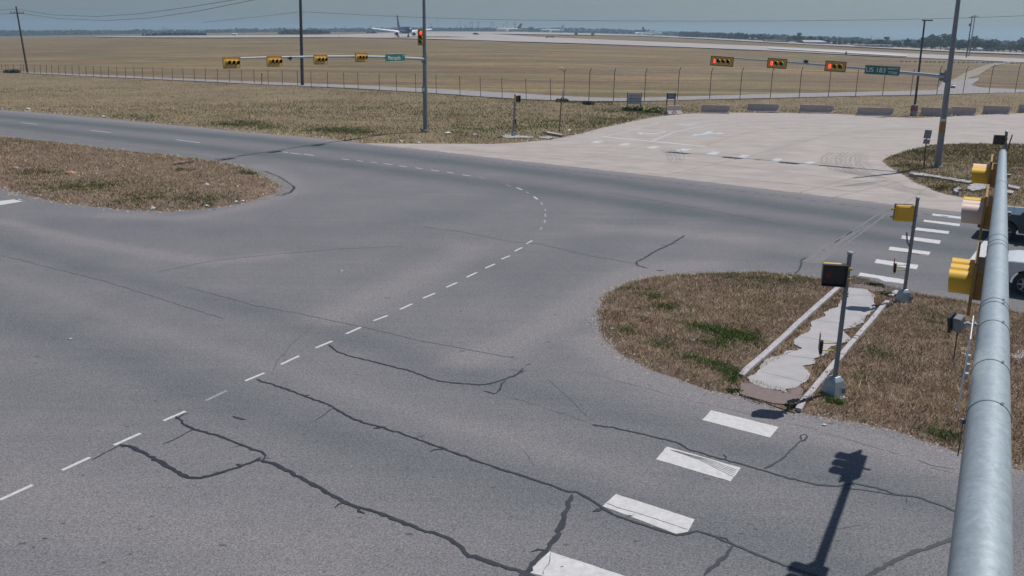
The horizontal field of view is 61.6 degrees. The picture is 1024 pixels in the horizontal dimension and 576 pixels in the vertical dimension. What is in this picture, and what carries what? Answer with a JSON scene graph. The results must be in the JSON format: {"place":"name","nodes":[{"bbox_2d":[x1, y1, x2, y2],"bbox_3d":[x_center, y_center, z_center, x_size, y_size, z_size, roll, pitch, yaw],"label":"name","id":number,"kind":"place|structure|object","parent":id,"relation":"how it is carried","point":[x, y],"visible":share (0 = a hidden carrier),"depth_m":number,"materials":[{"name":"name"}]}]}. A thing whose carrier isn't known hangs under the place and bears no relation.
{"place":"outdoors","nodes":[
{"label":"outdoors","id":0,"kind":"place"},
{"bbox_2d":[0,137,278,210],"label":"grass median","id":1,"kind":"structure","parent":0,"point":[163,167],"depth_m":47.17,"materials":[{"name":"brown plant"}]},
{"bbox_2d":[0,135,278,210],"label":"dead grass on left island","id":2,"kind":"structure","parent":1,"relation":"on","point":[96,168],"depth_m":48.96,"materials":[{"name":"brown plant"}]},
{"bbox_2d":[0,136,291,213],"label":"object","id":3,"kind":"structure","parent":1,"relation":"on","point":[7,189],"depth_m":43.32,"materials":[{"name":"grey stone"}]},
{"bbox_2d":[247,168,291,195],"bbox_3d":[-13.660,-6.113,48.490,1.400,0.030,10.210,-7,18,-25],"label":"worn island lip","id":4,"kind":"object","parent":1,"relation":"on","point":[281,183],"visible":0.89,"depth_m":47.53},
{"bbox_2d":[3,28,919,40],"bbox_3d":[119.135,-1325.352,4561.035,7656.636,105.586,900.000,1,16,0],"label":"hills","id":5,"kind":"structure","parent":0,"point":[876,38],"depth_m":4493.17,"materials":[{"name":"green plant"}]},
{"bbox_2d":[0,110,1023,575],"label":"road","id":6,"kind":"structure","parent":0,"point":[172,356],"depth_m":20.25,"materials":[{"name":"grey asphalt"}]},
{"bbox_2d":[0,199,23,204],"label":"stop line","id":7,"kind":"object","parent":6,"relation":"on","point":[3,202],"visible":1,"depth_m":41.57,"materials":[{"name":"paint"}]},
{"bbox_2d":[0,129,239,159],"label":"yellow edge line","id":8,"kind":"object","parent":6,"relation":"on","point":[130,144],"visible":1,"depth_m":62.96,"materials":[{"name":"paint"}]},
{"bbox_2d":[0,240,531,499],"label":"turning guide marking","id":9,"kind":"object","parent":6,"relation":"on","point":[63,469],"visible":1,"depth_m":18.73,"materials":[{"name":"paint"}]},
{"bbox_2d":[206,177,545,400],"bbox_3d":[-1.807,-1.838,34.393,5.383,0.001,32.538,3,17,8],"label":"worn turning guide marking","id":10,"kind":"object","parent":6,"relation":"on","point":[220,393],"visible":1,"depth_m":19.85,"materials":[{"name":"paint"}]},
{"bbox_2d":[18,232,910,571],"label":"oil spots","id":11,"kind":"object","parent":6,"relation":"on","point":[418,436],"visible":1,"depth_m":14.88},
{"bbox_2d":[1,192,952,528],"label":"hairline crack lines","id":12,"kind":"object","parent":6,"relation":"on","point":[463,348],"visible":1,"depth_m":24.59,"materials":[{"name":"grey asphalt"}]},
{"bbox_2d":[94,169,954,575],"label":"crack sealant lines","id":13,"kind":"object","parent":6,"relation":"on","point":[558,535],"visible":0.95,"depth_m":15.64,"materials":[{"name":"black asphalt"}]},
{"bbox_2d":[542,450,736,573],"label":"skid marks on paint","id":14,"kind":"object","parent":6,"relation":"on","point":[684,454],"visible":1,"depth_m":16.54,"materials":[{"name":"paint"}]},
{"bbox_2d":[530,410,777,575],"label":"crosswalk marking","id":15,"kind":"object","parent":6,"relation":"on","point":[572,567],"visible":1,"depth_m":15.16,"materials":[{"name":"paint"}]},
{"bbox_2d":[373,148,947,216],"bbox_3d":[5.329,-6.778,51.432,38.222,0.001,0.713,13,20,35],"label":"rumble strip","id":16,"kind":"object","parent":6,"relation":"on","point":[704,186],"visible":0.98,"depth_m":46.37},
{"bbox_2d":[739,287,841,376],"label":"kerb","id":17,"kind":"structure","parent":6,"relation":"on","point":[774,345],"depth_m":23.69,"materials":[{"name":"concrete"}]},
{"bbox_2d":[805,244,837,262],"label":"scrubbed crosswalk","id":18,"kind":"structure","parent":6,"relation":"on","point":[821,257],"depth_m":32.87,"materials":[{"name":"paint"}]},
{"bbox_2d":[795,300,889,412],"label":"kerb","id":19,"kind":"structure","parent":6,"relation":"on","point":[848,346],"depth_m":22.48,"materials":[{"name":"concrete"}]},
{"bbox_2d":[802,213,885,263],"bbox_3d":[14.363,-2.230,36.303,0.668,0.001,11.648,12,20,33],"label":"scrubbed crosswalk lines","id":20,"kind":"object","parent":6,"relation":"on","point":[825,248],"visible":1,"depth_m":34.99,"materials":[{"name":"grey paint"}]},
{"bbox_2d":[858,214,960,283],"bbox_3d":[16.669,-1.851,35.100,1.787,0.001,14.082,12,20,33],"label":"crosswalk marking","id":21,"kind":"object","parent":6,"relation":"on","point":[897,280],"visible":0.84,"depth_m":33.80,"materials":[{"name":"paint"}]},
{"bbox_2d":[970,235,988,259],"bbox_3d":[19.042,-1.668,34.562,0.450,0.001,6.577,11,20,33],"label":"stop line","id":22,"kind":"object","parent":6,"relation":"on","point":[983,248],"visible":0.35,"depth_m":33.92,"materials":[{"name":"paint"}]},
{"bbox_2d":[947,148,1013,575],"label":"signal mast","id":23,"kind":"object","parent":6,"relation":"on","point":[982,539],"visible":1,"depth_m":4.60,"materials":[{"name":"metal"}]},
{"bbox_2d":[947,311,977,376],"bbox_3d":[3.315,0.498,6.422,0.250,0.389,1.071,11,19,31],"label":"radar detector","id":24,"kind":"object","parent":23,"relation":"attached to","point":[956,323],"visible":0.93,"depth_m":6.77,"materials":[{"name":"black plastic"}]},
{"bbox_2d":[958,316,973,410],"bbox_3d":[3.074,0.500,5.789,0.027,0.500,0.554,9,19,28],"label":"street sign","id":25,"kind":"object","parent":23,"relation":"attached to","point":[966,367],"visible":1,"depth_m":5.63,"materials":[{"name":"metal"}]},
{"bbox_2d":[948,242,985,315],"bbox_3d":[5.593,-0.122,10.297,0.626,0.625,1.265,9,19,28],"label":"traffic light","id":26,"kind":"object","parent":23,"relation":"attached to","point":[966,276],"visible":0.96,"depth_m":10.02,"materials":[{"name":"yellow plastic"}]},
{"bbox_2d":[961,184,1010,240],"bbox_3d":[7.251,-1.170,13.137,0.666,0.650,1.340,9,19,28],"label":"traffic light","id":27,"kind":"object","parent":23,"relation":"attached to","point":[975,210],"visible":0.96,"depth_m":12.82,"materials":[{"name":"yellow plastic"}]},
{"bbox_2d":[971,154,1010,193],"bbox_3d":[9.352,-2.217,16.768,0.666,0.650,1.340,9,19,28],"label":"traffic light","id":28,"kind":"object","parent":23,"relation":"attached to","point":[983,173],"visible":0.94,"depth_m":16.45,"materials":[{"name":"plastic"}]},
{"bbox_2d":[977,196,1023,239],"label":"pickup truck","id":29,"kind":"object","parent":6,"relation":"on","point":[1015,220],"visible":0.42,"depth_m":35.38,"materials":[{"name":"teal paint"}]},
{"bbox_2d":[1008,250,1023,295],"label":"pickup truck","id":30,"kind":"object","parent":6,"relation":"on","point":[1015,261],"visible":0.56,"depth_m":27.98,"materials":[{"name":"white paint"}]},
{"bbox_2d":[0,31,1023,143],"bbox_3d":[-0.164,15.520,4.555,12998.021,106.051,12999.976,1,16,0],"label":"ground","id":31,"kind":"structure","parent":0,"point":[487,63],"depth_m":222.60,"materials":[{"name":"brown plant"}]},
{"bbox_2d":[12,6,28,72],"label":"utility pole","id":32,"kind":"object","parent":31,"relation":"on","point":[25,60],"visible":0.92,"depth_m":170.94,"materials":[{"name":"brown wood"}]},
{"bbox_2d":[19,0,231,16],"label":"power line","id":33,"kind":"object","parent":32,"relation":"attached to","point":[130,14],"visible":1,"depth_m":130.35,"materials":[{"name":"metal"}]},
{"bbox_2d":[21,0,251,20],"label":"power line","id":34,"kind":"object","parent":32,"relation":"attached to","point":[145,18],"visible":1,"depth_m":130.01,"materials":[{"name":"metal"}]},
{"bbox_2d":[142,32,206,35],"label":"dark bush row","id":35,"kind":"object","parent":31,"relation":"on","point":[175,34],"visible":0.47,"depth_m":843.66,"materials":[{"name":"green plant"}]},
{"bbox_2d":[0,27,396,35],"bbox_3d":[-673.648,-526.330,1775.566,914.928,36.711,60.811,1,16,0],"label":"woods","id":36,"kind":"object","parent":31,"relation":"on","point":[68,32],"visible":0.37,"depth_m":1754.04,"materials":[{"name":"green plant"}]},
{"bbox_2d":[299,0,303,84],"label":"utility pole","id":37,"kind":"object","parent":31,"relation":"on","point":[301,45],"visible":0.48,"depth_m":133.14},
{"bbox_2d":[313,12,1007,20],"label":"power line","id":38,"kind":"object","parent":37,"relation":"attached to","point":[590,20],"visible":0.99,"depth_m":120.58,"materials":[{"name":"metal"}]},
{"bbox_2d":[277,29,330,33],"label":"dark bush row","id":39,"kind":"object","parent":31,"relation":"on","point":[311,31],"visible":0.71,"depth_m":939.94,"materials":[{"name":"green plant"}]},
{"bbox_2d":[0,73,1023,143],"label":"verge","id":40,"kind":"structure","parent":31,"relation":"on","point":[22,81],"depth_m":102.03,"materials":[{"name":"brown plant"}]},
{"bbox_2d":[1,64,550,99],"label":"perimeter fence","id":41,"kind":"object","parent":40,"relation":"on","point":[46,70],"visible":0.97,"depth_m":135.18,"materials":[{"name":"metal"}]},
{"bbox_2d":[240,0,429,132],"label":"signal mast","id":42,"kind":"object","parent":40,"relation":"on","point":[423,59],"visible":0.94,"depth_m":71.01,"materials":[{"name":"metal"}]},
{"bbox_2d":[222,57,239,67],"bbox_3d":[-17.397,-13.940,53.156,0.626,0.665,1.385,9,18,28],"label":"traffic light","id":43,"kind":"object","parent":42,"relation":"attached to","point":[231,62],"visible":1,"depth_m":53.02,"materials":[{"name":"yellow plastic"}]},
{"bbox_2d":[266,56,282,66],"bbox_3d":[-15.594,-14.845,56.272,0.626,0.665,1.385,9,18,28],"label":"traffic light","id":44,"kind":"object","parent":42,"relation":"attached to","point":[274,61],"visible":1,"depth_m":56.19,"materials":[{"name":"yellow plastic"}]},
{"bbox_2d":[313,55,327,64],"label":"traffic light","id":45,"kind":"object","parent":42,"relation":"attached to","point":[320,59],"visible":1,"depth_m":59.87,"materials":[{"name":"yellow plastic"}]},
{"bbox_2d":[355,53,367,61],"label":"traffic light","id":46,"kind":"object","parent":42,"relation":"attached to","point":[361,57],"visible":1,"depth_m":63.62,"materials":[{"name":"yellow plastic"}]},
{"bbox_2d":[385,53,404,61],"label":"street sign","id":47,"kind":"object","parent":42,"relation":"attached to","point":[399,57],"visible":1,"depth_m":67.73,"materials":[{"name":"metal"}]},
{"bbox_2d":[418,29,423,44],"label":"traffic light","id":48,"kind":"object","parent":42,"relation":"attached to","point":[420,36],"visible":1,"depth_m":70.55,"materials":[{"name":"yellow plastic"}]},
{"bbox_2d":[0,75,699,141],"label":"green patches on verge","id":49,"kind":"object","parent":40,"relation":"on","point":[346,130],"visible":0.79,"depth_m":81.21,"materials":[{"name":"green plant"}]},
{"bbox_2d":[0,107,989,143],"bbox_3d":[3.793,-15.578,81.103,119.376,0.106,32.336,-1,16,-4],"label":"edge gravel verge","id":50,"kind":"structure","parent":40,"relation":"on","point":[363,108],"depth_m":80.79,"materials":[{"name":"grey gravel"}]},
{"bbox_2d":[511,94,516,135],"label":"pedestrian signal pole","id":51,"kind":"object","parent":40,"relation":"on","point":[514,123],"visible":0.98,"depth_m":70.29,"materials":[{"name":"metal"}]},
{"bbox_2d":[501,134,534,138],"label":"footway slab","id":52,"kind":"structure","parent":40,"relation":"on","point":[510,136],"depth_m":69.99,"materials":[{"name":"concrete"}]},
{"bbox_2d":[622,106,643,111],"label":"bush","id":53,"kind":"object","parent":40,"relation":"on","point":[627,108],"visible":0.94,"depth_m":95.38,"materials":[{"name":"green plant"}]},
{"bbox_2d":[627,93,641,106],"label":"notice board","id":54,"kind":"object","parent":40,"relation":"on","point":[634,98],"visible":1,"depth_m":96.57,"materials":[{"name":"grey metal"}]},
{"bbox_2d":[644,106,662,112],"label":"bush","id":55,"kind":"object","parent":40,"relation":"on","point":[653,109],"visible":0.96,"depth_m":93.81,"materials":[{"name":"green plant"}]},
{"bbox_2d":[665,105,681,114],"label":"concrete barrier","id":56,"kind":"object","parent":40,"relation":"on","point":[672,110],"visible":0.96,"depth_m":92.11,"materials":[{"name":"paint"}]},
{"bbox_2d":[747,103,778,112],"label":"concrete barrier","id":57,"kind":"object","parent":40,"relation":"on","point":[766,108],"visible":0.99,"depth_m":95.95,"materials":[{"name":"grey concrete"}]},
{"bbox_2d":[910,20,932,115],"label":"lamp post","id":58,"kind":"object","parent":40,"relation":"on","point":[914,109],"visible":0.99,"depth_m":92.61,"materials":[{"name":"metal"}]},
{"bbox_2d":[412,27,679,35],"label":"horizon woods","id":59,"kind":"object","parent":31,"relation":"on","point":[580,29],"visible":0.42,"depth_m":1799.21,"materials":[{"name":"green plant"}]},
{"bbox_2d":[96,32,1023,61],"bbox_3d":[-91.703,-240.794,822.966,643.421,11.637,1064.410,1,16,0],"label":"taxiway","id":60,"kind":"structure","parent":31,"relation":"on","point":[480,36],"depth_m":433.48,"materials":[{"name":"concrete"}]},
{"bbox_2d":[370,15,431,36],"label":"airliner","id":61,"kind":"object","parent":60,"relation":"on","point":[405,30],"visible":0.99,"depth_m":491.78,"materials":[{"name":"white metal"}]},
{"bbox_2d":[426,31,1023,53],"bbox_3d":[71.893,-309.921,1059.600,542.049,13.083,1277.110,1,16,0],"label":"runway","id":62,"kind":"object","parent":31,"relation":"on","point":[554,33],"visible":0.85,"depth_m":801.39,"materials":[{"name":"concrete"}]},
{"bbox_2d":[496,23,522,31],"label":"airliner","id":63,"kind":"object","parent":62,"relation":"on","point":[509,29],"visible":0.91,"depth_m":1243.16,"materials":[{"name":"white metal"}]},
{"bbox_2d":[564,63,1023,101],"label":"perimeter fence","id":64,"kind":"object","parent":31,"relation":"on","point":[830,77],"visible":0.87,"depth_m":115.74,"materials":[{"name":"metal"}]},
{"bbox_2d":[796,40,827,43],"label":"warehouse","id":65,"kind":"structure","parent":31,"relation":"on","point":[813,41],"depth_m":609.72,"materials":[{"name":"metal"}]},
{"bbox_2d":[768,47,906,55],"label":"sunlit taxiway","id":66,"kind":"structure","parent":31,"relation":"on","point":[842,51],"depth_m":365.89,"materials":[{"name":"concrete"}]},
{"bbox_2d":[678,31,1018,49],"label":"woods","id":67,"kind":"object","parent":31,"relation":"on","point":[782,37],"visible":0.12,"depth_m":1083.10,"materials":[{"name":"green plant"}]},
{"bbox_2d":[933,38,948,49],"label":"tree","id":68,"kind":"object","parent":31,"relation":"on","point":[942,42],"visible":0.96,"depth_m":520.41,"materials":[{"name":"green plant"}]},
{"bbox_2d":[900,61,1022,63],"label":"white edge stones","id":69,"kind":"object","parent":31,"relation":"on","point":[963,62],"visible":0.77,"depth_m":304.21,"materials":[{"name":"stone"}]},
{"bbox_2d":[0,0,1023,41],"label":"sky","id":70,"kind":"structure","parent":0,"point":[850,18],"materials":[{"name":"blue"}]},
{"bbox_2d":[19,72,1023,100],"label":"perimeter road","id":71,"kind":"structure","parent":0,"point":[972,89],"depth_m":127.41,"materials":[{"name":"grey asphalt"}]},
{"bbox_2d":[367,113,1023,211],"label":"concrete apron","id":72,"kind":"object","parent":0,"point":[882,137],"visible":0.83,"depth_m":63.77,"materials":[{"name":"grey concrete"}]},
{"bbox_2d":[601,121,746,146],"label":"road marking","id":73,"kind":"object","parent":72,"relation":"on","point":[662,136],"visible":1,"depth_m":69.98,"materials":[{"name":"paint"}]},
{"bbox_2d":[591,141,814,163],"bbox_3d":[13.247,-9.940,62.401,17.737,0.001,2.298,13,21,37],"label":"concrete crosswalk marking","id":74,"kind":"object","parent":72,"relation":"on","point":[715,153],"visible":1,"depth_m":61.82,"materials":[{"name":"paint"}]},
{"bbox_2d":[701,105,729,113],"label":"concrete barrier","id":75,"kind":"object","parent":72,"relation":"on","point":[719,109],"visible":0.98,"depth_m":93.63,"materials":[{"name":"concrete"}]},
{"bbox_2d":[452,119,980,203],"bbox_3d":[21.667,-12.771,72.323,33.134,0.001,51.934,12,20,35],"label":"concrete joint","id":76,"kind":"object","parent":72,"relation":"on","point":[763,169],"visible":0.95,"depth_m":54.58,"materials":[{"name":"concrete"}]},
{"bbox_2d":[662,149,935,195],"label":"tyre marks","id":77,"kind":"object","parent":72,"relation":"on","point":[850,158],"visible":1,"depth_m":56.10},
{"bbox_2d":[799,104,833,113],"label":"concrete barrier","id":78,"kind":"object","parent":72,"relation":"on","point":[818,109],"visible":0.95,"depth_m":95.31,"materials":[{"name":"grey concrete"}]},
{"bbox_2d":[856,107,893,116],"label":"concrete barrier","id":79,"kind":"object","parent":72,"relation":"on","point":[873,111],"visible":0.97,"depth_m":92.47,"materials":[{"name":"grey concrete"}]},
{"bbox_2d":[920,107,952,116],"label":"concrete barrier","id":80,"kind":"object","parent":72,"relation":"on","point":[931,111],"visible":0.95,"depth_m":93.37,"materials":[{"name":"concrete"}]},
{"bbox_2d":[951,106,976,115],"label":"concrete barrier","id":81,"kind":"object","parent":72,"relation":"on","point":[964,111],"visible":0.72,"depth_m":94.54,"materials":[{"name":"concrete"}]},
{"bbox_2d":[982,105,1010,114],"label":"concrete barrier","id":82,"kind":"object","parent":72,"relation":"on","point":[988,109],"visible":0.99,"depth_m":96.76,"materials":[{"name":"concrete"}]},
{"bbox_2d":[596,269,1023,470],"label":"median ground","id":83,"kind":"structure","parent":0,"point":[710,376],"depth_m":22.62,"materials":[{"name":"brown plant"}]},
{"bbox_2d":[609,271,960,443],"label":"green grass patches","id":84,"kind":"object","parent":83,"relation":"on","point":[733,381],"depth_m":23.18,"materials":[{"name":"green plant"}]},
{"bbox_2d":[584,269,1023,472],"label":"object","id":85,"kind":"object","parent":83,"relation":"on","point":[738,395],"visible":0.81,"depth_m":21.39,"materials":[{"name":"grey stone"}]},
{"bbox_2d":[736,282,894,413],"bbox_3d":[8.867,1.310,24.105,1.874,0.055,11.698,12,20,33],"label":"path bed","id":86,"kind":"object","parent":83,"relation":"on","point":[808,368],"visible":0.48,"depth_m":22.93,"materials":[{"name":"brown soil"}]},
{"bbox_2d":[740,383,803,404],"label":"brick paving","id":87,"kind":"structure","parent":86,"relation":"on","point":[751,390],"depth_m":19.90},
{"bbox_2d":[747,287,876,392],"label":"path","id":88,"kind":"structure","parent":86,"relation":"on","point":[789,366],"depth_m":23.08,"materials":[{"name":"concrete"}]},
{"bbox_2d":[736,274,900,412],"bbox_3d":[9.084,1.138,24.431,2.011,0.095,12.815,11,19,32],"label":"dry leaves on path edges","id":89,"kind":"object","parent":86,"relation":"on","point":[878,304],"visible":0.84,"depth_m":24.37,"materials":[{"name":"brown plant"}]},
{"bbox_2d":[850,284,885,291],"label":"brick paving","id":90,"kind":"structure","parent":86,"relation":"on","point":[877,288],"depth_m":28.53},
{"bbox_2d":[818,251,852,398],"bbox_3d":[7.426,0.854,19.484,0.783,3.489,0.645,7,18,22],"label":"pedestrian signal pole","id":91,"kind":"object","parent":83,"relation":"on","point":[833,385],"visible":0.9,"depth_m":19.58,"materials":[{"name":"metal"}]},
{"bbox_2d":[820,262,851,287],"bbox_3d":[7.186,-0.299,19.000,0.637,0.484,0.320,4,17,12],"label":"pedestrian signal","id":92,"kind":"object","parent":91,"relation":"attached to","point":[834,274],"visible":1,"depth_m":18.96,"materials":[{"name":"black plastic"}]},
{"bbox_2d":[893,197,919,302],"bbox_3d":[12.257,-1.141,26.569,0.736,3.413,0.584,7,18,21],"label":"pedestrian signal pole","id":93,"kind":"object","parent":83,"relation":"on","point":[903,294],"visible":0.94,"depth_m":26.61,"materials":[{"name":"metal"}]},
{"bbox_2d":[890,203,914,221],"bbox_3d":[11.939,-2.303,26.307,0.662,0.503,0.320,4,17,12],"label":"pedestrian signal","id":94,"kind":"object","parent":93,"relation":"attached to","point":[903,212],"visible":1,"depth_m":26.16,"materials":[{"name":"yellow plastic"}]},
{"bbox_2d":[882,144,1023,206],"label":"grass patch","id":95,"kind":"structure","parent":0,"point":[960,173],"depth_m":53.33,"materials":[{"name":"brown plant"}]},
{"bbox_2d":[734,0,960,167],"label":"signal mast","id":96,"kind":"object","parent":95,"relation":"on","point":[945,77],"visible":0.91,"depth_m":53.98,"materials":[{"name":"metal"}]},
{"bbox_2d":[710,56,733,66],"bbox_3d":[15.074,-16.259,61.586,1.745,0.665,0.626,15,21,34],"label":"traffic light","id":97,"kind":"object","parent":96,"relation":"attached to","point":[721,61],"visible":1,"depth_m":61.50,"materials":[{"name":"yellow plastic"}]},
{"bbox_2d":[767,58,787,68],"bbox_3d":[18.322,-15.508,59.304,1.385,0.665,0.626,15,21,34],"label":"traffic light","id":98,"kind":"object","parent":96,"relation":"attached to","point":[777,63],"visible":1,"depth_m":59.23,"materials":[{"name":"yellow plastic"}]},
{"bbox_2d":[824,61,846,71],"bbox_3d":[21.512,-14.729,57.075,1.385,0.665,0.626,15,21,34],"label":"traffic light","id":99,"kind":"object","parent":96,"relation":"attached to","point":[836,66],"visible":1,"depth_m":57.00,"materials":[{"name":"yellow plastic"}]},
{"bbox_2d":[864,65,899,75],"bbox_3d":[24.009,-14.115,55.672,2.152,0.600,0.140,14,21,34],"label":"street sign","id":100,"kind":"object","parent":96,"relation":"attached to","point":[882,70],"visible":1,"depth_m":55.61,"materials":[{"name":"metal"}]},
{"bbox_2d":[923,130,931,165],"bbox_3d":[26.217,-8.754,54.487,0.492,2.561,0.110,1,16,0],"label":"road sign","id":101,"kind":"object","parent":95,"relation":"on","point":[927,135],"visible":0.93,"depth_m":54.24,"materials":[{"name":"metal"}]},
{"bbox_2d":[908,173,971,184],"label":"concrete slab","id":102,"kind":"structure","parent":95,"relation":"on","point":[933,176],"depth_m":50.67,"materials":[{"name":"concrete"}]},
{"bbox_2d":[884,142,1023,206],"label":"grass on right island","id":103,"kind":"structure","parent":95,"relation":"on","point":[1019,171],"depth_m":55.32,"materials":[{"name":"brown plant"}]},
{"bbox_2d":[885,142,1023,191],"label":"grass","id":104,"kind":"structure","parent":95,"relation":"on","point":[931,152],"depth_m":59.75,"materials":[{"name":"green plant"}]},
{"bbox_2d":[965,183,990,191],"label":"broken concrete slab","id":105,"kind":"structure","parent":95,"relation":"on","point":[974,186],"depth_m":47.03,"materials":[{"name":"concrete"}]},
{"bbox_2d":[1003,131,1012,150],"bbox_3d":[29.927,-8.123,52.032,0.620,2.788,0.620,1,16,0],"label":"pedestrian signal pole","id":106,"kind":"object","parent":95,"relation":"on","point":[1005,143],"visible":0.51,"depth_m":51.69,"materials":[{"name":"metal"}]},
{"bbox_2d":[992,135,1006,144],"bbox_3d":[29.384,-8.925,51.686,0.738,0.559,0.320,6,17,19],"label":"pedestrian signal","id":107,"kind":"object","parent":106,"relation":"attached to","point":[998,139],"visible":1,"depth_m":51.65,"materials":[{"name":"black plastic"}]},
{"bbox_2d":[938,78,978,91],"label":"track","id":108,"kind":"structure","parent":0,"point":[959,84],"depth_m":166.19,"materials":[{"name":"grey concrete"}]},
{"bbox_2d":[952,62,1023,81],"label":"dirt track","id":109,"kind":"structure","parent":0,"point":[975,72],"depth_m":233.34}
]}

